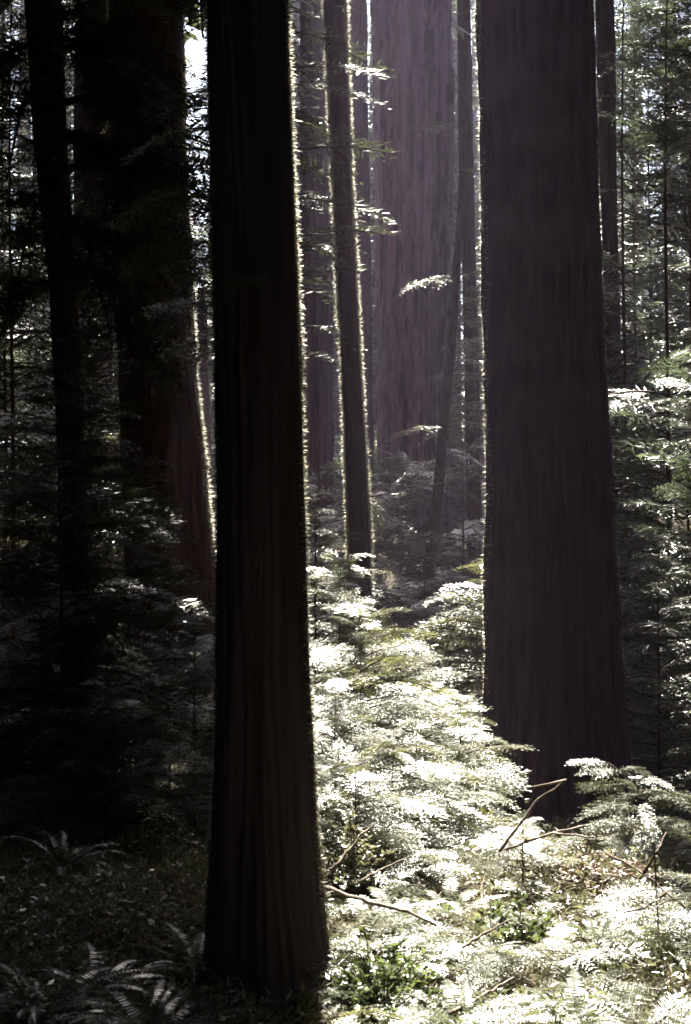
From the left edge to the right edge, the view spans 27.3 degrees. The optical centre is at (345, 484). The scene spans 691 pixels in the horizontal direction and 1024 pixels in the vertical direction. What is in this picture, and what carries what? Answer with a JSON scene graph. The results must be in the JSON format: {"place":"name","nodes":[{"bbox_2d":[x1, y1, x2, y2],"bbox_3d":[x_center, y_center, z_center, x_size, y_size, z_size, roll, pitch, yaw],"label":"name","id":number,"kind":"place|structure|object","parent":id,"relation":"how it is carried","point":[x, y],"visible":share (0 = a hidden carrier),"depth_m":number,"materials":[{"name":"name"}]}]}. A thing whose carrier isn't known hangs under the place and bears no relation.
{"place":"outdoors","nodes":[
{"label":"outdoors","id":0,"kind":"place"},
{"bbox_2d":[0,439,690,1023],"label":"ground","id":1,"kind":"structure","parent":0,"point":[164,957],"depth_m":5.70,"materials":[{"name":"green plant"}]},
{"bbox_2d":[0,0,113,543],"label":"young hemlock","id":2,"kind":"object","parent":1,"relation":"on","point":[15,7],"visible":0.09,"depth_m":29.60,"materials":[{"name":"green plant"}]},
{"bbox_2d":[0,12,120,613],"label":"young hemlock","id":3,"kind":"object","parent":1,"relation":"on","point":[4,401],"visible":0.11,"depth_m":21.74,"materials":[{"name":"green plant"}]},
{"bbox_2d":[0,829,131,885],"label":"sword fern","id":4,"kind":"object","parent":1,"relation":"on","point":[60,858],"visible":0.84,"depth_m":6.24,"materials":[{"name":"green fern leaves"}]},
{"bbox_2d":[0,0,144,698],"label":"young hemlock","id":5,"kind":"object","parent":1,"relation":"on","point":[25,378],"visible":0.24,"depth_m":16.98,"materials":[{"name":"green plant"}]},
{"bbox_2d":[0,963,152,1023],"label":"sword fern","id":6,"kind":"object","parent":1,"relation":"on","point":[23,1010],"visible":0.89,"depth_m":4.32,"materials":[{"name":"green fern leaves"}]},
{"bbox_2d":[23,942,175,1016],"bbox_3d":[-0.838,1.615,4.607,0.536,0.118,0.514,0,0,44],"label":"sword fern","id":7,"kind":"object","parent":1,"relation":"on","point":[63,977],"visible":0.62,"depth_m":4.63,"materials":[{"name":"green fern leaves"}]},
{"bbox_2d":[0,584,208,843],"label":"young hemlock","id":8,"kind":"object","parent":1,"relation":"on","point":[23,642],"visible":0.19,"depth_m":9.43,"materials":[{"name":"green plant"}]},
{"bbox_2d":[0,382,212,723],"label":"young hemlock","id":9,"kind":"object","parent":1,"relation":"on","point":[110,570],"visible":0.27,"depth_m":15.52,"materials":[{"name":"green plant"}]},
{"bbox_2d":[0,0,213,842],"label":"conifer tree","id":10,"kind":"object","parent":1,"relation":"on","point":[48,44],"visible":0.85,"depth_m":9.42,"materials":[{"name":"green plant"}]},
{"bbox_2d":[0,678,213,864],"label":"young hemlock","id":11,"kind":"object","parent":1,"relation":"on","point":[136,798],"visible":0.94,"depth_m":7.56,"materials":[{"name":"green plant"}]},
{"bbox_2d":[0,347,214,851],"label":"young hemlock","id":12,"kind":"object","parent":1,"relation":"on","point":[79,639],"visible":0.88,"depth_m":8.74,"materials":[{"name":"green plant"}]},
{"bbox_2d":[0,178,216,624],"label":"young hemlock","id":13,"kind":"object","parent":1,"relation":"on","point":[90,354],"visible":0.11,"depth_m":19.98,"materials":[{"name":"green plant"}]},
{"bbox_2d":[0,3,216,512],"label":"young hemlock","id":14,"kind":"object","parent":1,"relation":"on","point":[71,122],"visible":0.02,"depth_m":33.70,"materials":[{"name":"green plant"}]},
{"bbox_2d":[13,488,215,838],"bbox_3d":[-1.650,1.403,10.269,1.928,2.768,2.162,0,0,0],"label":"young hemlock","id":15,"kind":"object","parent":1,"relation":"on","point":[167,659],"visible":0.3,"depth_m":10.18,"materials":[{"name":"green plant"}]},
{"bbox_2d":[114,351,122,579],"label":"tall conifer","id":16,"kind":"object","parent":1,"relation":"on","point":[117,464],"depth_m":26.71,"materials":[{"name":"brown wood"}]},
{"bbox_2d":[92,619,215,852],"bbox_3d":[-0.926,1.604,8.483,1.138,1.604,1.157,0,0,-30],"label":"young hemlock","id":17,"kind":"object","parent":1,"relation":"on","point":[198,797],"visible":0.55,"depth_m":8.35,"materials":[{"name":"green plant"}]},
{"bbox_2d":[147,669,191,717],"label":"fallen branch","id":18,"kind":"object","parent":17,"relation":"on","point":[155,689],"visible":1,"depth_m":7.93,"materials":[{"name":"brown wood"}]},
{"bbox_2d":[94,595,215,820],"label":"young hemlock","id":19,"kind":"object","parent":1,"relation":"on","point":[169,640],"visible":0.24,"depth_m":11.50,"materials":[{"name":"green plant"}]},
{"bbox_2d":[43,978,273,1023],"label":"sword fern","id":20,"kind":"object","parent":1,"relation":"on","point":[158,1011],"visible":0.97,"depth_m":4.22,"materials":[{"name":"green fern leaves"}]},
{"bbox_2d":[111,920,218,983],"bbox_3d":[-0.529,1.635,4.941,0.541,0.140,0.532,0,0,-16],"label":"sword fern","id":21,"kind":"object","parent":1,"relation":"on","point":[193,956],"visible":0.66,"depth_m":4.94,"materials":[{"name":"green fern leaves"}]},
{"bbox_2d":[197,289,210,503],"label":"conifer tree","id":22,"kind":"object","parent":1,"relation":"on","point":[204,382],"visible":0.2,"depth_m":28.91,"materials":[{"name":"brown wood"}]},
{"bbox_2d":[194,270,216,518],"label":"young hemlock","id":23,"kind":"object","parent":1,"relation":"on","point":[211,428],"visible":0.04,"depth_m":35.63,"materials":[{"name":"green plant"}]},
{"bbox_2d":[72,2,353,581],"bbox_3d":[-4.265,-12.945,24.197,10.043,31.095,10.178,0,0,32],"label":"conifer tree","id":24,"kind":"object","parent":1,"relation":"on","point":[77,125],"visible":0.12,"depth_m":23.73,"materials":[{"name":"brown plant"}]},
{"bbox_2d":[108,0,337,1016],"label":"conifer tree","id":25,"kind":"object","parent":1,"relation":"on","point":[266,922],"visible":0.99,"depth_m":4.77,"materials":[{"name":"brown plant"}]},
{"bbox_2d":[0,0,472,684],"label":"conifer tree","id":26,"kind":"object","parent":1,"relation":"on","point":[162,438],"visible":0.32,"depth_m":17.60,"materials":[{"name":"brown plant"}]},
{"bbox_2d":[84,0,402,375],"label":"young hemlock","id":27,"kind":"object","parent":1,"relation":"on","point":[297,113],"visible":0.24,"depth_m":14.73,"materials":[{"name":"green plant"}]},
{"bbox_2d":[195,0,376,487],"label":"young hemlock","id":28,"kind":"object","parent":1,"relation":"on","point":[336,350],"visible":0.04,"depth_m":41.99,"materials":[{"name":"green plant"}]},
{"bbox_2d":[296,0,334,554],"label":"conifer tree","id":29,"kind":"object","parent":1,"relation":"on","point":[316,314],"visible":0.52,"depth_m":30.70,"materials":[{"name":"brown plant"}]},
{"bbox_2d":[304,484,365,785],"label":"young hemlock","id":30,"kind":"object","parent":1,"relation":"on","point":[312,549],"visible":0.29,"depth_m":11.19,"materials":[{"name":"green plant"}]},
{"bbox_2d":[0,702,690,1023],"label":"undergrowth","id":31,"kind":"object","parent":1,"relation":"on","point":[45,953],"visible":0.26,"depth_m":5.31,"materials":[{"name":"green plant"}]},
{"bbox_2d":[0,0,690,496],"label":"forest","id":32,"kind":"object","parent":1,"relation":"on","point":[478,260],"depth_m":50.54,"materials":[{"name":"plant"}]},
{"bbox_2d":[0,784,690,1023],"bbox_3d":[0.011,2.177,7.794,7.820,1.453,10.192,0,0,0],"label":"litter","id":33,"kind":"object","parent":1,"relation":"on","point":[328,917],"visible":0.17,"depth_m":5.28,"materials":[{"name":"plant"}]},
{"bbox_2d":[303,357,398,657],"bbox_3d":[-0.453,0.299,19.043,2.368,4.550,2.691,0,0,0],"label":"young hemlock","id":34,"kind":"object","parent":1,"relation":"on","point":[335,464],"visible":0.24,"depth_m":19.00,"materials":[{"name":"green plant"}]},
{"bbox_2d":[306,508,401,743],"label":"young hemlock","id":35,"kind":"object","parent":1,"relation":"on","point":[322,532],"visible":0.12,"depth_m":14.49,"materials":[{"name":"green plant"}]},
{"bbox_2d":[331,821,378,872],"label":"fallen branch","id":36,"kind":"object","parent":1,"relation":"on","point":[339,862],"visible":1,"depth_m":5.55,"materials":[{"name":"brown wood"}]},
{"bbox_2d":[333,426,378,525],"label":"young hemlock","id":37,"kind":"object","parent":1,"relation":"on","point":[376,458],"visible":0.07,"depth_m":35.99,"materials":[{"name":"green plant"}]},
{"bbox_2d":[294,967,418,1019],"bbox_3d":[0.073,1.682,4.694,0.459,0.102,0.440,0,0,18],"label":"sword fern","id":38,"kind":"object","parent":1,"relation":"on","point":[330,988],"visible":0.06,"depth_m":4.69,"materials":[{"name":"green plant"}]},
{"bbox_2d":[320,808,398,899],"bbox_3d":[-0.003,1.536,5.901,0.374,0.381,0.436,0,0,32],"label":"leafy shrub","id":39,"kind":"object","parent":1,"relation":"on","point":[351,857],"visible":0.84,"depth_m":5.88,"materials":[{"name":"green plant"}]},
{"bbox_2d":[307,552,428,819],"bbox_3d":[-0.064,1.511,9.536,1.273,2.150,1.303,0,0,0],"label":"young hemlock","id":40,"kind":"object","parent":1,"relation":"on","point":[345,642],"visible":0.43,"depth_m":9.57,"materials":[{"name":"green plant"}]},
{"bbox_2d":[308,482,430,639],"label":"young hemlock","id":41,"kind":"object","parent":1,"relation":"on","point":[388,594],"visible":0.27,"depth_m":19.86,"materials":[{"name":"green plant"}]},
{"bbox_2d":[347,0,401,548],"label":"conifer tree","id":42,"kind":"object","parent":1,"relation":"on","point":[358,24],"visible":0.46,"depth_m":31.81,"materials":[{"name":"brown plant"}]},
{"bbox_2d":[311,672,440,885],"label":"young hemlock","id":43,"kind":"object","parent":1,"relation":"on","point":[339,720],"visible":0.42,"depth_m":7.00,"materials":[{"name":"green plant"}]},
{"bbox_2d":[299,0,456,480],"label":"young hemlock","id":44,"kind":"object","parent":1,"relation":"on","point":[373,205],"visible":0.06,"depth_m":45.95,"materials":[{"name":"green plant"}]},
{"bbox_2d":[318,926,441,1023],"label":"leafy shrub","id":45,"kind":"object","parent":1,"relation":"on","point":[364,989],"visible":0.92,"depth_m":4.44,"materials":[{"name":"leaves"},{"name":"twig bark"}]},
{"bbox_2d":[324,885,436,925],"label":"fallen branch","id":46,"kind":"object","parent":1,"relation":"on","point":[351,896],"visible":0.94,"depth_m":4.97,"materials":[{"name":"brown wood"}]},
{"bbox_2d":[314,739,447,898],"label":"young hemlock","id":47,"kind":"object","parent":1,"relation":"on","point":[384,800],"visible":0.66,"depth_m":6.25,"materials":[{"name":"green plant"}]},
{"bbox_2d":[358,858,406,883],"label":"fallen branch","id":48,"kind":"object","parent":1,"relation":"on","point":[371,874],"visible":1,"depth_m":5.27,"materials":[{"name":"brown wood"}]},
{"bbox_2d":[320,0,458,698],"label":"conifer tree","id":49,"kind":"object","parent":1,"relation":"on","point":[358,503],"visible":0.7,"depth_m":15.92,"materials":[{"name":"brown plant"}]},
{"bbox_2d":[331,886,473,955],"bbox_3d":[0.180,1.653,5.406,0.563,0.140,0.568,0,0,-12],"label":"sword fern","id":50,"kind":"object","parent":1,"relation":"on","point":[397,904],"visible":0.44,"depth_m":5.42,"materials":[{"name":"green plant"}]},
{"bbox_2d":[316,719,490,881],"bbox_3d":[0.239,1.659,6.838,1.097,1.045,1.196,0,0,0],"label":"young hemlock","id":51,"kind":"object","parent":1,"relation":"on","point":[433,834],"visible":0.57,"depth_m":6.86,"materials":[{"name":"green plant"}]},
{"bbox_2d":[316,617,490,820],"bbox_3d":[0.257,1.881,10.564,1.829,1.776,1.494,0,0,0],"label":"young hemlock","id":52,"kind":"object","parent":1,"relation":"on","point":[392,623],"visible":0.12,"depth_m":10.57,"materials":[{"name":"green plant"}]},
{"bbox_2d":[326,450,482,606],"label":"young hemlock","id":53,"kind":"object","parent":1,"relation":"on","point":[397,531],"visible":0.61,"depth_m":23.82,"materials":[{"name":"green plant"}]},
{"bbox_2d":[370,0,455,539],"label":"conifer tree","id":54,"kind":"object","parent":1,"relation":"on","point":[412,42],"visible":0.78,"depth_m":34.23,"materials":[{"name":"brown plant"}]},
{"bbox_2d":[309,590,531,854],"bbox_3d":[0.212,1.510,8.094,1.685,1.769,1.430,0,0,0],"label":"young hemlock","id":55,"kind":"object","parent":1,"relation":"on","point":[403,700],"visible":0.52,"depth_m":8.16,"materials":[{"name":"green plant"}]},
{"bbox_2d":[319,732,523,864],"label":"young hemlock","id":56,"kind":"object","parent":1,"relation":"on","point":[472,820],"visible":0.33,"depth_m":7.50,"materials":[{"name":"green plant"}]},
{"bbox_2d":[424,568,425,650],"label":"young hemlock","id":57,"kind":"object","parent":1,"relation":"on","point":[424,592],"visible":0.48,"depth_m":19.00,"materials":[{"name":"brown plant"}]},
{"bbox_2d":[372,407,484,635],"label":"young hemlock","id":58,"kind":"object","parent":1,"relation":"on","point":[464,540],"visible":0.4,"depth_m":21.05,"materials":[{"name":"green plant"}]},
{"bbox_2d":[372,0,484,500],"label":"young hemlock","id":59,"kind":"object","parent":1,"relation":"on","point":[456,175],"visible":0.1,"depth_m":43.70,"materials":[{"name":"green plant"}]},
{"bbox_2d":[375,0,484,624],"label":"crooked hemlock","id":60,"kind":"object","parent":1,"relation":"on","point":[439,460],"visible":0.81,"depth_m":21.95,"materials":[{"name":"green plant"}]},
{"bbox_2d":[389,575,484,704],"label":"young hemlock","id":61,"kind":"object","parent":1,"relation":"on","point":[438,607],"visible":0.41,"depth_m":16.43,"materials":[{"name":"green plant"}]},
{"bbox_2d":[395,558,484,749],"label":"young hemlock","id":62,"kind":"object","parent":1,"relation":"on","point":[459,622],"visible":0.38,"depth_m":13.30,"materials":[{"name":"green plant"}]},
{"bbox_2d":[375,876,514,921],"bbox_3d":[0.411,1.658,5.605,0.507,0.126,0.511,0,0,16],"label":"sword fern","id":63,"kind":"object","parent":1,"relation":"on","point":[452,904],"visible":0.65,"depth_m":5.64,"materials":[{"name":"green fern leaf"}]},
{"bbox_2d":[409,285,485,490],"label":"young hemlock","id":64,"kind":"object","parent":1,"relation":"on","point":[474,350],"visible":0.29,"depth_m":24.93,"materials":[{"name":"green plant"}]},
{"bbox_2d":[371,682,533,825],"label":"young hemlock","id":65,"kind":"object","parent":1,"relation":"on","point":[419,721],"visible":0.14,"depth_m":9.56,"materials":[{"name":"green plant"}]},
{"bbox_2d":[392,717,513,822],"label":"young hemlock","id":66,"kind":"object","parent":1,"relation":"on","point":[444,727],"visible":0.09,"depth_m":9.60,"materials":[{"name":"green plant"}]},
{"bbox_2d":[405,688,524,810],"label":"young hemlock","id":67,"kind":"object","parent":1,"relation":"on","point":[447,710],"visible":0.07,"depth_m":10.93,"materials":[{"name":"green plant"}]},
{"bbox_2d":[449,414,485,526],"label":"young hemlock","id":68,"kind":"object","parent":1,"relation":"on","point":[456,499],"visible":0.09,"depth_m":37.66,"materials":[{"name":"green plant"}]},
{"bbox_2d":[457,0,481,585],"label":"conifer tree","id":69,"kind":"object","parent":1,"relation":"on","point":[468,262],"visible":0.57,"depth_m":26.89,"materials":[{"name":"brown plant"}]},
{"bbox_2d":[406,689,536,818],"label":"young hemlock","id":70,"kind":"object","parent":1,"relation":"on","point":[461,716],"visible":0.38,"depth_m":8.60,"materials":[{"name":"green plant"}]},
{"bbox_2d":[383,934,564,977],"bbox_3d":[0.427,1.637,4.905,0.536,0.118,0.514,0,0,-14],"label":"sword fern","id":71,"kind":"object","parent":1,"relation":"on","point":[448,961],"visible":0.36,"depth_m":4.90,"materials":[{"name":"green plant"}]},
{"bbox_2d":[374,979,574,1023],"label":"sword fern","id":72,"kind":"object","parent":1,"relation":"on","point":[462,1011],"visible":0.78,"depth_m":4.32,"materials":[{"name":"green fern leaf"}]},
{"bbox_2d":[448,977,514,1015],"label":"fallen branch","id":73,"kind":"object","parent":1,"relation":"on","point":[453,1011],"visible":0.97,"depth_m":4.39,"materials":[{"name":"brown wood"}]},
{"bbox_2d":[291,832,690,1023],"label":"undergrowth sprays","id":74,"kind":"object","parent":1,"relation":"on","point":[431,857],"visible":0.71,"depth_m":4.91,"materials":[{"name":"green plant"}]},
{"bbox_2d":[461,919,509,948],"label":"fallen branch","id":75,"kind":"object","parent":74,"relation":"on","point":[477,938],"visible":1,"depth_m":4.84,"materials":[{"name":"brown wood"}]},
{"bbox_2d":[466,891,555,949],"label":"leafy shrub","id":76,"kind":"object","parent":1,"relation":"on","point":[527,932],"visible":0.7,"depth_m":5.16,"materials":[{"name":"green leaf"},{"name":"twig"}]},
{"bbox_2d":[474,810,590,888],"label":"young hemlock","id":77,"kind":"object","parent":1,"relation":"on","point":[522,854],"visible":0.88,"depth_m":6.00,"materials":[{"name":"green plant"}]},
{"bbox_2d":[498,779,566,852],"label":"fallen branch","id":78,"kind":"object","parent":1,"relation":"on","point":[512,833],"visible":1,"depth_m":5.79,"materials":[{"name":"brown wood"}]},
{"bbox_2d":[473,967,634,1023],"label":"sword fern","id":79,"kind":"object","parent":1,"relation":"on","point":[583,1004],"visible":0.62,"depth_m":4.38,"materials":[{"name":"green fern leaf"}]},
{"bbox_2d":[472,0,640,828],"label":"conifer tree","id":80,"kind":"object","parent":1,"relation":"on","point":[554,695],"visible":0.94,"depth_m":11.55,"materials":[{"name":"brown plant"}]},
{"bbox_2d":[505,820,620,850],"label":"fallen branch","id":81,"kind":"object","parent":1,"relation":"on","point":[557,832],"visible":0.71,"depth_m":5.76,"materials":[{"name":"brown wood"}]},
{"bbox_2d":[462,0,690,511],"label":"young hemlock","id":82,"kind":"object","parent":1,"relation":"on","point":[620,11],"visible":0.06,"depth_m":33.54,"materials":[{"name":"green plant"}]},
{"bbox_2d":[517,908,666,945],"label":"sword fern","id":83,"kind":"object","parent":1,"relation":"on","point":[573,926],"visible":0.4,"depth_m":5.32,"materials":[{"name":"green plant"}]},
{"bbox_2d":[520,845,673,902],"bbox_3d":[1.101,1.632,5.960,0.628,0.184,0.631,0,0,-22],"label":"leafy shrub","id":84,"kind":"object","parent":1,"relation":"on","point":[595,876],"visible":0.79,"depth_m":5.94,"materials":[{"name":"green plant"}]},
{"bbox_2d":[561,928,637,981],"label":"leafy shrub","id":85,"kind":"object","parent":1,"relation":"on","point":[604,966],"visible":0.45,"depth_m":4.83,"materials":[{"name":"green plant"}]},
{"bbox_2d":[595,0,629,648],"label":"conifer tree","id":86,"kind":"object","parent":1,"relation":"on","point":[605,42],"visible":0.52,"depth_m":19.91,"materials":[{"name":"brown plant"}]},
{"bbox_2d":[556,996,690,1023],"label":"sword fern","id":87,"kind":"object","parent":1,"relation":"on","point":[610,1008],"visible":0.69,"depth_m":4.33,"materials":[{"name":"green plant"}]},
{"bbox_2d":[565,758,690,973],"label":"young hemlock","id":88,"kind":"object","parent":1,"relation":"on","point":[622,821],"visible":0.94,"depth_m":4.96,"materials":[{"name":"green plant"}]},
{"bbox_2d":[594,0,690,634],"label":"young hemlock","id":89,"kind":"object","parent":1,"relation":"on","point":[630,47],"visible":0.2,"depth_m":20.70,"materials":[{"name":"green plant"}]},
{"bbox_2d":[596,0,690,714],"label":"young hemlock","id":90,"kind":"object","parent":1,"relation":"on","point":[628,412],"visible":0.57,"depth_m":15.39,"materials":[{"name":"green plant"}]},
{"bbox_2d":[599,2,690,581],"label":"young hemlock","id":91,"kind":"object","parent":1,"relation":"on","point":[672,276],"visible":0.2,"depth_m":24.78,"materials":[{"name":"green plant"}]},
{"bbox_2d":[599,0,690,647],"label":"young hemlock","id":92,"kind":"object","parent":1,"relation":"on","point":[681,200],"visible":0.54,"depth_m":19.83,"materials":[{"name":"green plant"}]},
{"bbox_2d":[602,0,690,687],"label":"young hemlock","id":93,"kind":"object","parent":1,"relation":"on","point":[625,383],"visible":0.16,"depth_m":17.48,"materials":[{"name":"green plant"}]},
{"bbox_2d":[602,0,690,531],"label":"young hemlock","id":94,"kind":"object","parent":1,"relation":"on","point":[682,301],"visible":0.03,"depth_m":35.83,"materials":[{"name":"green plant"}]},
{"bbox_2d":[603,917,690,975],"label":"sword fern","id":95,"kind":"object","parent":1,"relation":"on","point":[686,962],"visible":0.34,"depth_m":5.17,"materials":[{"name":"green plant"}]},
{"bbox_2d":[604,832,690,913],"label":"fallen branch","id":96,"kind":"object","parent":1,"relation":"on","point":[664,892],"visible":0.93,"depth_m":5.19,"materials":[{"name":"brown wood"}]},
{"bbox_2d":[615,327,690,737],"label":"young hemlock","id":97,"kind":"object","parent":1,"relation":"on","point":[686,468],"visible":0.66,"depth_m":13.80,"materials":[{"name":"green plant"}]},
{"bbox_2d":[620,531,690,794],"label":"young hemlock","id":98,"kind":"object","parent":1,"relation":"on","point":[631,664],"visible":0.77,"depth_m":12.45,"materials":[{"name":"green plant"}]},
{"bbox_2d":[5,0,689,422],"label":"sky","id":99,"kind":"structure","parent":0,"point":[192,45],"materials":[{"name":"white"}]}
]}

